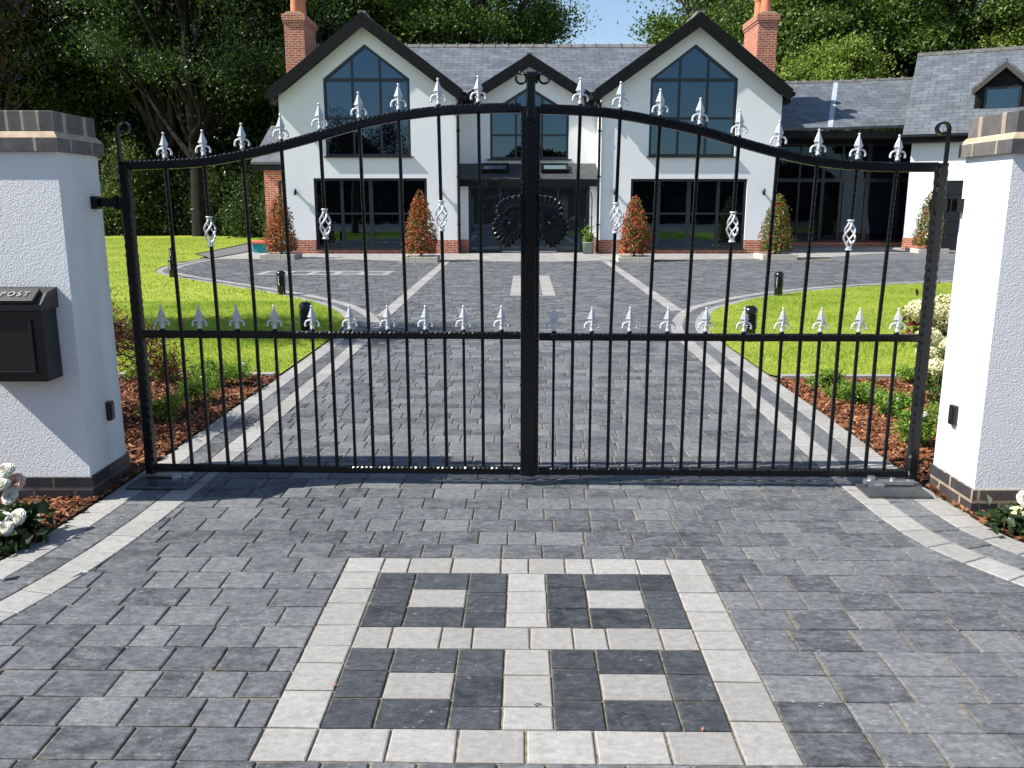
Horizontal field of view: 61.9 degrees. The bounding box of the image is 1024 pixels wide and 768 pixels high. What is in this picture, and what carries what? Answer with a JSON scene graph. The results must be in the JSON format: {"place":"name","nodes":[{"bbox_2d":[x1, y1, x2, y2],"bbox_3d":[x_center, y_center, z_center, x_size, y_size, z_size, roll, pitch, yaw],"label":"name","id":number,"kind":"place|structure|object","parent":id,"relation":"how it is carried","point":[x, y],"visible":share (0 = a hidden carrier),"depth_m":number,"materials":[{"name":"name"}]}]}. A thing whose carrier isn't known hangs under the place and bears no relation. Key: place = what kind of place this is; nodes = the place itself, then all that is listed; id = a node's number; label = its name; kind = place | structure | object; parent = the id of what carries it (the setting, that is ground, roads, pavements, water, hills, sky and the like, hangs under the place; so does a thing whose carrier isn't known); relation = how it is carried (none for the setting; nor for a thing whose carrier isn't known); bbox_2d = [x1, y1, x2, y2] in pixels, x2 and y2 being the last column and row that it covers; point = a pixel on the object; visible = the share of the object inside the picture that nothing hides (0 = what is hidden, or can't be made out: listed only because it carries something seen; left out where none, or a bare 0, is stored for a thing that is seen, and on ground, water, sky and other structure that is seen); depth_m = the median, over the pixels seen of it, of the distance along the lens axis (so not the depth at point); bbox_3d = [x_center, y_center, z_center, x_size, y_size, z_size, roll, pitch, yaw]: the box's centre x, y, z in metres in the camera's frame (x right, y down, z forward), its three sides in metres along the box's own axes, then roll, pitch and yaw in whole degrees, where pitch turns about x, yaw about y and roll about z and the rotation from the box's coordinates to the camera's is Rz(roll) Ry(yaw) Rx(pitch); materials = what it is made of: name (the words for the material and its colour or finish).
{"place":"outdoors","nodes":[
{"label":"outdoors","id":0,"kind":"place"},
{"bbox_2d":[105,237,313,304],"bbox_3d":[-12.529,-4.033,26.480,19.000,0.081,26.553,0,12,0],"label":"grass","id":1,"kind":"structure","parent":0,"point":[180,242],"depth_m":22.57,"materials":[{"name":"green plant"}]},
{"bbox_2d":[105,233,344,372],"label":"lawn","id":2,"kind":"structure","parent":0,"point":[172,292],"depth_m":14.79,"materials":[{"name":"green plant"}]},
{"bbox_2d":[0,0,64,109],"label":"tree","id":3,"kind":"object","parent":2,"relation":"on","point":[7,50],"visible":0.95,"depth_m":9.70,"materials":[{"name":"green plant"}]},
{"bbox_2d":[0,0,94,109],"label":"tree","id":4,"kind":"object","parent":2,"relation":"on","point":[23,52],"visible":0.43,"depth_m":43.68,"materials":[{"name":"green plant"}]},
{"bbox_2d":[5,1,106,174],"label":"tree","id":5,"kind":"object","parent":2,"relation":"on","point":[32,105],"visible":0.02,"depth_m":53.16,"materials":[{"name":"green plant"}]},
{"bbox_2d":[0,0,202,195],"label":"tree","id":6,"kind":"object","parent":2,"relation":"on","point":[69,100],"visible":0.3,"depth_m":45.80,"materials":[{"name":"green plant"}]},
{"bbox_2d":[96,112,177,235],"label":"shrub","id":7,"kind":"object","parent":2,"relation":"on","point":[109,189],"visible":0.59,"depth_m":42.40,"materials":[{"name":"green plant"}]},
{"bbox_2d":[36,0,261,186],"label":"tree","id":8,"kind":"object","parent":2,"relation":"on","point":[153,122],"visible":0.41,"depth_m":43.86,"materials":[{"name":"green plant"}]},
{"bbox_2d":[14,0,326,235],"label":"tree","id":9,"kind":"object","parent":2,"relation":"on","point":[155,64],"visible":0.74,"depth_m":40.28,"materials":[{"name":"green plant"}]},
{"bbox_2d":[167,258,173,277],"bbox_3d":[-7.400,-2.530,18.579,0.170,0.427,0.170,0,12,0],"label":"bollard light","id":10,"kind":"object","parent":2,"relation":"on","point":[170,268],"visible":0.64,"depth_m":18.52,"materials":[{"name":"black"}]},
{"bbox_2d":[116,154,229,235],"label":"shrub","id":11,"kind":"object","parent":2,"relation":"on","point":[179,228],"visible":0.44,"depth_m":43.13,"materials":[{"name":"green plant"}]},
{"bbox_2d":[136,141,223,230],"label":"shrub","id":12,"kind":"object","parent":2,"relation":"on","point":[160,156],"visible":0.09,"depth_m":44.60,"materials":[{"name":"green plant"}]},
{"bbox_2d":[182,166,227,234],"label":"shrub","id":13,"kind":"object","parent":2,"relation":"on","point":[215,185],"visible":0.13,"depth_m":43.05,"materials":[{"name":"green plant"}]},
{"bbox_2d":[176,143,263,235],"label":"shrub","id":14,"kind":"object","parent":2,"relation":"on","point":[218,192],"visible":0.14,"depth_m":42.71,"materials":[{"name":"green plant"}]},
{"bbox_2d":[151,0,307,177],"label":"tree","id":15,"kind":"object","parent":2,"relation":"on","point":[222,147],"visible":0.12,"depth_m":46.62,"materials":[{"name":"green plant"}]},
{"bbox_2d":[210,161,266,238],"bbox_3d":[-11.981,-8.884,40.674,4.572,3.966,4.538,0,12,-2],"label":"shrub","id":16,"kind":"object","parent":2,"relation":"on","point":[235,215],"visible":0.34,"depth_m":39.85,"materials":[{"name":"green plant"}]},
{"bbox_2d":[218,135,265,236],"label":"shrub","id":17,"kind":"object","parent":2,"relation":"on","point":[234,166],"visible":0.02,"depth_m":41.46,"materials":[{"name":"green plant"}]},
{"bbox_2d":[248,180,267,239],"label":"shrub","id":18,"kind":"object","parent":2,"relation":"on","point":[263,208],"visible":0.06,"depth_m":37.75,"materials":[{"name":"green plant"}]},
{"bbox_2d":[276,270,285,294],"bbox_3d":[-4.100,-1.804,15.155,0.170,0.427,0.170,0,12,0],"label":"bollard light","id":19,"kind":"object","parent":2,"relation":"on","point":[281,283],"visible":1,"depth_m":15.10,"materials":[{"name":"black metal"}]},
{"bbox_2d":[298,302,312,330],"bbox_3d":[-2.500,-0.789,10.362,0.170,0.427,0.170,0,12,0],"label":"bollard light","id":20,"kind":"object","parent":2,"relation":"on","point":[304,307],"visible":0.66,"depth_m":10.29,"materials":[{"name":"black metal"}]},
{"bbox_2d":[199,244,252,257],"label":"path","id":21,"kind":"structure","parent":0,"point":[232,250],"depth_m":28.66,"materials":[{"name":"concrete"}]},
{"bbox_2d":[195,239,262,257],"bbox_3d":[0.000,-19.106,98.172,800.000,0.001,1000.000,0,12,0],"label":"ground","id":22,"kind":"structure","parent":0,"point":[222,248],"depth_m":28.77,"materials":[{"name":"grey stone"}]},
{"bbox_2d":[68,0,275,172],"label":"tree","id":23,"kind":"object","parent":22,"relation":"on","point":[175,96],"depth_m":55.60,"materials":[{"name":"green plant"}]},
{"bbox_2d":[190,0,376,117],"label":"tree","id":24,"kind":"object","parent":22,"relation":"on","point":[256,44],"visible":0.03,"depth_m":42.57,"materials":[{"name":"green plant"}]},
{"bbox_2d":[158,0,429,135],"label":"tree","id":25,"kind":"object","parent":22,"relation":"on","point":[255,60],"visible":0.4,"depth_m":38.95,"materials":[{"name":"green plant"}]},
{"bbox_2d":[233,0,513,79],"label":"tree","id":26,"kind":"object","parent":22,"relation":"on","point":[407,8],"visible":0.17,"depth_m":39.35,"materials":[{"name":"green plant"}]},
{"bbox_2d":[336,0,584,45],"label":"tree","id":27,"kind":"object","parent":22,"relation":"on","point":[543,15],"visible":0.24,"depth_m":41.46,"materials":[{"name":"green plant"}]},
{"bbox_2d":[65,69,906,190],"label":"wood","id":28,"kind":"object","parent":22,"relation":"on","point":[183,155],"depth_m":66.75,"materials":[{"name":"green plant"}]},
{"bbox_2d":[437,0,617,43],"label":"tree","id":29,"kind":"object","parent":22,"relation":"on","point":[563,13],"visible":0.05,"depth_m":45.36,"materials":[{"name":"green plant"}]},
{"bbox_2d":[251,0,1023,252],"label":"house","id":30,"kind":"structure","parent":22,"relation":"on","point":[714,66],"depth_m":27.66,"materials":[{"name":"white paint"}]},
{"bbox_2d":[278,181,283,223],"bbox_3d":[-7.860,-6.347,29.832,0.520,1.450,0.050,0,12,0],"label":"window","id":31,"kind":"structure","parent":30,"relation":"in","point":[279,182],"depth_m":29.73,"materials":[{"name":"black"}]},
{"bbox_2d":[323,44,412,157],"bbox_3d":[-4.545,-8.852,26.748,2.830,3.410,0.205,0,12,0],"label":"window","id":32,"kind":"structure","parent":30,"relation":"in","point":[365,72],"depth_m":26.84,"materials":[{"name":"blue glass"}]},
{"bbox_2d":[314,178,427,249],"bbox_3d":[-4.530,-5.463,27.467,3.620,2.260,0.205,0,12,0],"label":"window","id":33,"kind":"structure","parent":30,"relation":"in","point":[343,195],"depth_m":27.53,"materials":[{"name":"black glass"}]},
{"bbox_2d":[487,89,571,159],"bbox_3d":[0.580,-8.640,28.327,2.820,2.360,0.205,0,12,0],"label":"window","id":34,"kind":"structure","parent":30,"relation":"in","point":[505,129],"depth_m":28.46,"materials":[{"name":"blue glass"}]},
{"bbox_2d":[630,179,746,249],"bbox_3d":[5.660,-5.453,27.469,3.720,2.240,0.205,0,12,0],"label":"window","id":35,"kind":"structure","parent":30,"relation":"in","point":[675,196],"depth_m":27.53,"materials":[{"name":"black glass"}]},
{"bbox_2d":[646,45,737,157],"bbox_3d":[5.700,-8.852,26.748,2.860,3.410,0.205,0,12,0],"label":"window","id":36,"kind":"structure","parent":30,"relation":"in","point":[694,75],"depth_m":26.84,"materials":[{"name":"blue glass"}]},
{"bbox_2d":[941,180,963,250],"bbox_3d":[15.917,-5.662,28.771,2.550,2.350,0.080,6,13,26],"label":"garage door","id":37,"kind":"structure","parent":30,"relation":"in","point":[954,189],"depth_m":29.19,"materials":[{"name":"black"}]},
{"bbox_2d":[669,0,743,21],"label":"tree","id":38,"kind":"object","parent":22,"relation":"on","point":[707,8],"visible":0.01,"depth_m":50.74,"materials":[{"name":"green plant"}]},
{"bbox_2d":[616,0,889,78],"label":"tree","id":39,"kind":"object","parent":22,"relation":"on","point":[662,27],"visible":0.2,"depth_m":41.16,"materials":[{"name":"green plant"}]},
{"bbox_2d":[707,0,946,130],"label":"tree","id":40,"kind":"object","parent":22,"relation":"on","point":[828,14],"visible":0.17,"depth_m":39.64,"materials":[{"name":"green plant"}]},
{"bbox_2d":[743,0,916,79],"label":"tree","id":41,"kind":"object","parent":22,"relation":"on","point":[896,64],"depth_m":43.54,"materials":[{"name":"green plant"}]},
{"bbox_2d":[775,29,902,130],"bbox_3d":[14.582,-11.356,39.956,8.869,9.470,8.171,-10,15,-39],"label":"tree","id":42,"kind":"object","parent":22,"relation":"on","point":[852,46],"visible":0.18,"depth_m":37.84,"materials":[{"name":"green plant"}]},
{"bbox_2d":[789,0,1023,130],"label":"tree","id":43,"kind":"object","parent":22,"relation":"on","point":[933,30],"visible":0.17,"depth_m":39.31,"materials":[{"name":"green plant"}]},
{"bbox_2d":[895,0,1023,76],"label":"tree","id":44,"kind":"object","parent":22,"relation":"on","point":[964,6],"visible":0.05,"depth_m":41.26,"materials":[{"name":"green plant"}]},
{"bbox_2d":[965,14,1023,48],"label":"tree","id":45,"kind":"object","parent":22,"relation":"on","point":[1015,38],"visible":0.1,"depth_m":39.58,"materials":[{"name":"green plant"}]},
{"bbox_2d":[251,240,279,252],"bbox_3d":[-8.053,-4.554,28.270,1.120,0.390,0.760,0,12,0],"label":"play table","id":46,"kind":"object","parent":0,"point":[258,247],"visible":0.3,"depth_m":28.00,"materials":[{"name":"teal plastic"}]},
{"bbox_2d":[0,259,1023,767],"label":"driveway","id":47,"kind":"structure","parent":0,"point":[824,729],"depth_m":4.04,"materials":[{"name":"stone"}]},
{"bbox_2d":[401,255,439,262],"bbox_3d":[-2.555,-3.523,24.042,0.996,0.165,1.000,0,12,0],"label":"planter","id":48,"kind":"object","parent":47,"relation":"on","point":[424,258],"visible":0.78,"depth_m":23.55,"materials":[{"name":"stone"}]},
{"bbox_2d":[401,189,438,256],"bbox_3d":[-2.579,-4.455,23.834,1.092,1.937,1.160,0,12,0],"label":"photinia shrub","id":49,"kind":"object","parent":48,"relation":"in","point":[428,245],"visible":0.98,"depth_m":23.68,"materials":[{"name":"red plant"}]},
{"bbox_2d":[616,255,650,262],"bbox_3d":[3.432,-3.523,24.042,0.996,0.165,1.000,0,12,0],"label":"planter","id":50,"kind":"object","parent":47,"relation":"on","point":[636,258],"visible":0.8,"depth_m":23.55,"materials":[{"name":"stone"}]},
{"bbox_2d":[616,195,651,256],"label":"photinia shrub","id":51,"kind":"object","parent":50,"relation":"on","point":[641,247],"visible":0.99,"depth_m":23.67,"materials":[{"name":"red plant"}]},
{"bbox_2d":[0,258,1023,767],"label":"driveway base","id":52,"kind":"object","parent":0,"point":[508,586],"depth_m":3.49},
{"bbox_2d":[0,110,130,502],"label":"gate pier","id":53,"kind":"structure","parent":52,"relation":"on","point":[62,436],"depth_m":4.57,"materials":[{"name":"paint"}]},
{"bbox_2d":[0,287,62,381],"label":"post box","id":54,"kind":"object","parent":53,"relation":"attached to","point":[30,351],"visible":1,"depth_m":4.36,"materials":[{"name":"black plastic"}]},
{"bbox_2d":[105,400,114,420],"bbox_3d":[-2.284,0.151,4.857,0.031,0.110,0.056,0,12,0],"label":"gate sensor","id":55,"kind":"object","parent":53,"relation":"attached to","point":[110,410],"visible":1,"depth_m":4.84,"materials":[{"name":"black plastic"}]},
{"bbox_2d":[90,71,549,475],"bbox_3d":[-1.049,-0.560,4.733,2.503,2.223,0.109,0,12,1],"label":"gate leaf","id":56,"kind":"object","parent":53,"relation":"attached to","point":[507,232],"visible":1,"depth_m":4.77,"materials":[{"name":"black metal"}]},
{"bbox_2d":[0,373,275,557],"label":"bark mulch","id":57,"kind":"object","parent":52,"relation":"on","point":[180,432],"visible":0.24,"depth_m":6.19,"materials":[{"name":"brown wood"}]},
{"bbox_2d":[0,508,48,555],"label":"begonia","id":58,"kind":"object","parent":57,"relation":"on","point":[9,534],"visible":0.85,"depth_m":4.01,"materials":[{"name":"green plant"}]},
{"bbox_2d":[0,463,58,535],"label":"begonia","id":59,"kind":"object","parent":57,"relation":"on","point":[12,485],"visible":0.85,"depth_m":4.12,"materials":[{"name":"white plant"}]},
{"bbox_2d":[119,368,136,379],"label":"bedding plant","id":60,"kind":"object","parent":57,"relation":"on","point":[128,374],"visible":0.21,"depth_m":7.82,"materials":[{"name":"green plant"}]},
{"bbox_2d":[110,288,199,402],"bbox_3d":[-3.360,-0.298,6.031,2.392,1.278,1.465,0,12,0],"label":"japanese acer","id":61,"kind":"object","parent":57,"relation":"on","point":[119,342],"visible":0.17,"depth_m":6.08,"materials":[{"name":"red plant"}]},
{"bbox_2d":[133,391,182,422],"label":"bedding plant","id":62,"kind":"object","parent":57,"relation":"on","point":[159,405],"visible":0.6,"depth_m":6.24,"materials":[{"name":"green plant"}]},
{"bbox_2d":[149,352,181,380],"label":"bedding plant","id":63,"kind":"object","parent":57,"relation":"on","point":[162,371],"visible":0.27,"depth_m":7.70,"materials":[{"name":"green plant"}]},
{"bbox_2d":[171,367,220,405],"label":"bedding plant","id":64,"kind":"object","parent":57,"relation":"on","point":[192,388],"visible":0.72,"depth_m":6.81,"materials":[{"name":"green plant"}]},
{"bbox_2d":[187,358,218,378],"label":"bedding plant","id":65,"kind":"object","parent":57,"relation":"on","point":[208,365],"visible":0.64,"depth_m":7.73,"materials":[{"name":"green plant"}]},
{"bbox_2d":[197,356,255,387],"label":"bedding plant","id":66,"kind":"object","parent":57,"relation":"on","point":[230,370],"visible":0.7,"depth_m":7.48,"materials":[{"name":"green plant"}]},
{"bbox_2d":[118,372,275,375],"bbox_3d":[-4.120,-0.077,8.044,3.760,0.055,0.090,0,12,0],"label":"lawn edging","id":67,"kind":"object","parent":52,"relation":"on","point":[253,373],"visible":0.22,"depth_m":8.02,"materials":[{"name":"grey stone"}]},
{"bbox_2d":[0,252,1023,624],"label":"kerb band","id":68,"kind":"object","parent":52,"relation":"on","point":[142,524],"visible":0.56,"depth_m":4.93,"materials":[{"name":"grey stone"}]},
{"bbox_2d":[126,471,207,490],"bbox_3d":[-2.020,0.534,5.015,0.350,0.075,0.350,0,12,1],"label":"gate motor","id":69,"kind":"object","parent":68,"relation":"on","point":[166,481],"visible":0.73,"depth_m":4.95,"materials":[{"name":"metal"}]},
{"bbox_2d":[847,475,932,498],"bbox_3d":[2.150,0.566,4.868,0.350,0.075,0.350,0,12,1],"label":"gate motor","id":70,"kind":"object","parent":68,"relation":"on","point":[871,487],"visible":0.91,"depth_m":4.83,"materials":[{"name":"metal"}]},
{"bbox_2d":[321,573,730,731],"bbox_3d":[0.051,0.964,3.214,1.295,0.021,1.153,0,12,0],"label":"driveway motif","id":71,"kind":"object","parent":52,"relation":"on","point":[477,701],"visible":0.96,"depth_m":3.01,"materials":[{"name":"grey stone"}]},
{"bbox_2d":[250,271,803,765],"bbox_3d":[-2.522,-0.804,11.558,6.784,0.021,18.541,0,12,0],"label":"driveway motif","id":72,"kind":"object","parent":52,"relation":"on","point":[756,723],"visible":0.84,"depth_m":2.94,"materials":[{"name":"white stone"}]},
{"bbox_2d":[753,253,796,259],"bbox_3d":[7.753,-3.761,25.167,0.996,0.165,1.000,0,12,0],"label":"planter","id":73,"kind":"object","parent":52,"relation":"on","point":[779,256],"visible":0.74,"depth_m":24.69,"materials":[{"name":"stone"}]},
{"bbox_2d":[758,193,796,253],"bbox_3d":[7.765,-4.648,24.984,1.127,1.837,1.100,0,12,0],"label":"photinia shrub","id":74,"kind":"object","parent":73,"relation":"on","point":[782,240],"visible":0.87,"depth_m":24.80,"materials":[{"name":"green plant"}]},
{"bbox_2d":[781,374,903,379],"bbox_3d":[4.500,-0.057,7.949,4.000,0.055,0.085,0,12,0],"label":"lawn edging","id":75,"kind":"object","parent":52,"relation":"on","point":[869,376],"visible":0.11,"depth_m":7.92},
{"bbox_2d":[775,376,1023,540],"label":"bark mulch","id":76,"kind":"object","parent":52,"relation":"on","point":[842,413],"visible":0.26,"depth_m":6.28,"materials":[{"name":"brown wood"}]},
{"bbox_2d":[803,366,846,386],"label":"bedding plant","id":77,"kind":"object","parent":76,"relation":"on","point":[826,375],"visible":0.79,"depth_m":7.50,"materials":[{"name":"green plant"}]},
{"bbox_2d":[817,376,901,405],"bbox_3d":[2.820,0.052,6.941,0.639,0.216,0.609,8,14,33],"label":"bedding plant","id":78,"kind":"object","parent":76,"relation":"on","point":[844,391],"visible":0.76,"depth_m":6.88,"materials":[{"name":"green plant"}]},
{"bbox_2d":[865,390,911,417],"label":"bedding plant","id":79,"kind":"object","parent":76,"relation":"on","point":[899,402],"visible":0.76,"depth_m":6.42,"materials":[{"name":"green plant"}]},
{"bbox_2d":[891,396,939,444],"bbox_3d":[2.741,0.254,5.694,0.433,0.331,0.343,-10,16,-40],"label":"bedding plant","id":80,"kind":"object","parent":76,"relation":"on","point":[927,429],"visible":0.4,"depth_m":5.65,"materials":[{"name":"green plant"}]},
{"bbox_2d":[895,362,937,383],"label":"bedding plant","id":81,"kind":"object","parent":76,"relation":"on","point":[907,373],"visible":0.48,"depth_m":7.64,"materials":[{"name":"green plant"}]},
{"bbox_2d":[899,281,950,378],"bbox_3d":[3.836,-0.464,7.639,0.475,0.925,0.776,-6,13,-26],"label":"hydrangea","id":82,"kind":"object","parent":76,"relation":"on","point":[911,323],"visible":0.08,"depth_m":7.79,"materials":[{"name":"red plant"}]},
{"bbox_2d":[903,293,950,380],"bbox_3d":[3.769,-0.356,7.289,0.800,0.858,0.670,7,14,31],"label":"hydrangea","id":83,"kind":"object","parent":76,"relation":"on","point":[941,313],"visible":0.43,"depth_m":7.18,"materials":[{"name":"white plant"}]},
{"bbox_2d":[911,358,943,403],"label":"hydrangea","id":84,"kind":"object","parent":76,"relation":"on","point":[936,367],"visible":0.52,"depth_m":6.29,"materials":[{"name":"white plant"}]},
{"bbox_2d":[913,327,946,401],"bbox_3d":[3.503,-0.129,6.739,0.573,0.642,0.708,-10,16,-39],"label":"hydrangea","id":85,"kind":"object","parent":76,"relation":"on","point":[938,342],"visible":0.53,"depth_m":6.64,"materials":[{"name":"white plant"}]},
{"bbox_2d":[976,490,1023,534],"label":"begonia","id":86,"kind":"object","parent":76,"relation":"on","point":[1011,515],"visible":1,"depth_m":4.22,"materials":[{"name":"green plant"}]},
{"bbox_2d":[928,110,1023,516],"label":"gate pier","id":87,"kind":"structure","parent":52,"relation":"on","point":[979,453],"depth_m":4.39,"materials":[{"name":"white paint"}]},
{"bbox_2d":[535,77,964,479],"bbox_3d":[1.255,-0.534,4.682,2.310,2.194,0.109,0,12,1],"label":"gate leaf","id":88,"kind":"object","parent":87,"relation":"attached to","point":[552,232],"visible":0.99,"depth_m":4.73,"materials":[{"name":"black metal"}]},
{"bbox_2d":[948,404,958,425],"bbox_3d":[2.394,0.168,4.636,0.031,0.110,0.056,0,12,0],"label":"gate sensor","id":89,"kind":"object","parent":87,"relation":"attached to","point":[953,414],"visible":1,"depth_m":4.62,"materials":[{"name":"black plastic"}]},
{"bbox_2d":[55,0,987,180],"label":"sky","id":90,"kind":"structure","parent":0,"point":[606,30],"materials":[{"name":"blue"}]},
{"bbox_2d":[219,246,955,260],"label":"patio","id":91,"kind":"structure","parent":0,"point":[816,251],"depth_m":26.62,"materials":[{"name":"grey stone"}]},
{"bbox_2d":[260,253,302,259],"bbox_3d":[-6.807,-3.772,25.216,0.996,0.165,1.000,0,12,0],"label":"planter","id":92,"kind":"object","parent":91,"relation":"on","point":[274,256],"visible":0.74,"depth_m":24.73,"materials":[{"name":"stone"}]},
{"bbox_2d":[261,193,298,253],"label":"photinia shrub","id":93,"kind":"object","parent":92,"relation":"in","point":[277,217],"visible":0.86,"depth_m":24.87,"materials":[{"name":"red plant"}]},
{"bbox_2d":[582,188,598,253],"bbox_3d":[2.480,-5.205,27.263,0.527,2.075,0.495,-3,12,-13],"label":"plant pot","id":94,"kind":"object","parent":91,"relation":"on","point":[588,246],"visible":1,"depth_m":27.30,"materials":[{"name":"green metal"}]},
{"bbox_2d":[708,282,952,375],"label":"lawn","id":95,"kind":"structure","parent":0,"point":[849,368],"depth_m":10.84,"materials":[{"name":"green plant"}]},
{"bbox_2d":[742,305,757,341],"bbox_3d":[2.780,-0.706,9.970,0.170,0.427,0.170,0,12,0],"label":"bollard light","id":96,"kind":"object","parent":95,"relation":"on","point":[751,310],"visible":0.66,"depth_m":9.90,"materials":[{"name":"black metal"}]},
{"bbox_2d":[774,271,783,295],"bbox_3d":[4.660,-1.753,14.911,0.170,0.427,0.170,0,12,0],"label":"bollard light","id":97,"kind":"object","parent":95,"relation":"on","point":[778,283],"visible":1,"depth_m":14.86,"materials":[{"name":"black metal"}]},
{"bbox_2d":[829,253,955,259],"bbox_3d":[16.400,-3.944,26.329,14.200,0.001,3.550,0,12,0],"label":"forecourt edge","id":98,"kind":"object","parent":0,"point":[909,256],"visible":0.6,"depth_m":25.68,"materials":[{"name":"stone"}]},
{"bbox_2d":[905,247,948,253],"bbox_3d":[13.704,-4.404,28.200,0.996,0.165,1.000,0,12,0],"label":"planter","id":99,"kind":"object","parent":98,"relation":"on","point":[921,250],"visible":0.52,"depth_m":27.79,"materials":[{"name":"stone"}]},
{"bbox_2d":[908,191,945,248],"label":"photinia shrub","id":100,"kind":"object","parent":99,"relation":"in","point":[923,221],"visible":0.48,"depth_m":27.94,"materials":[{"name":"green plant"}]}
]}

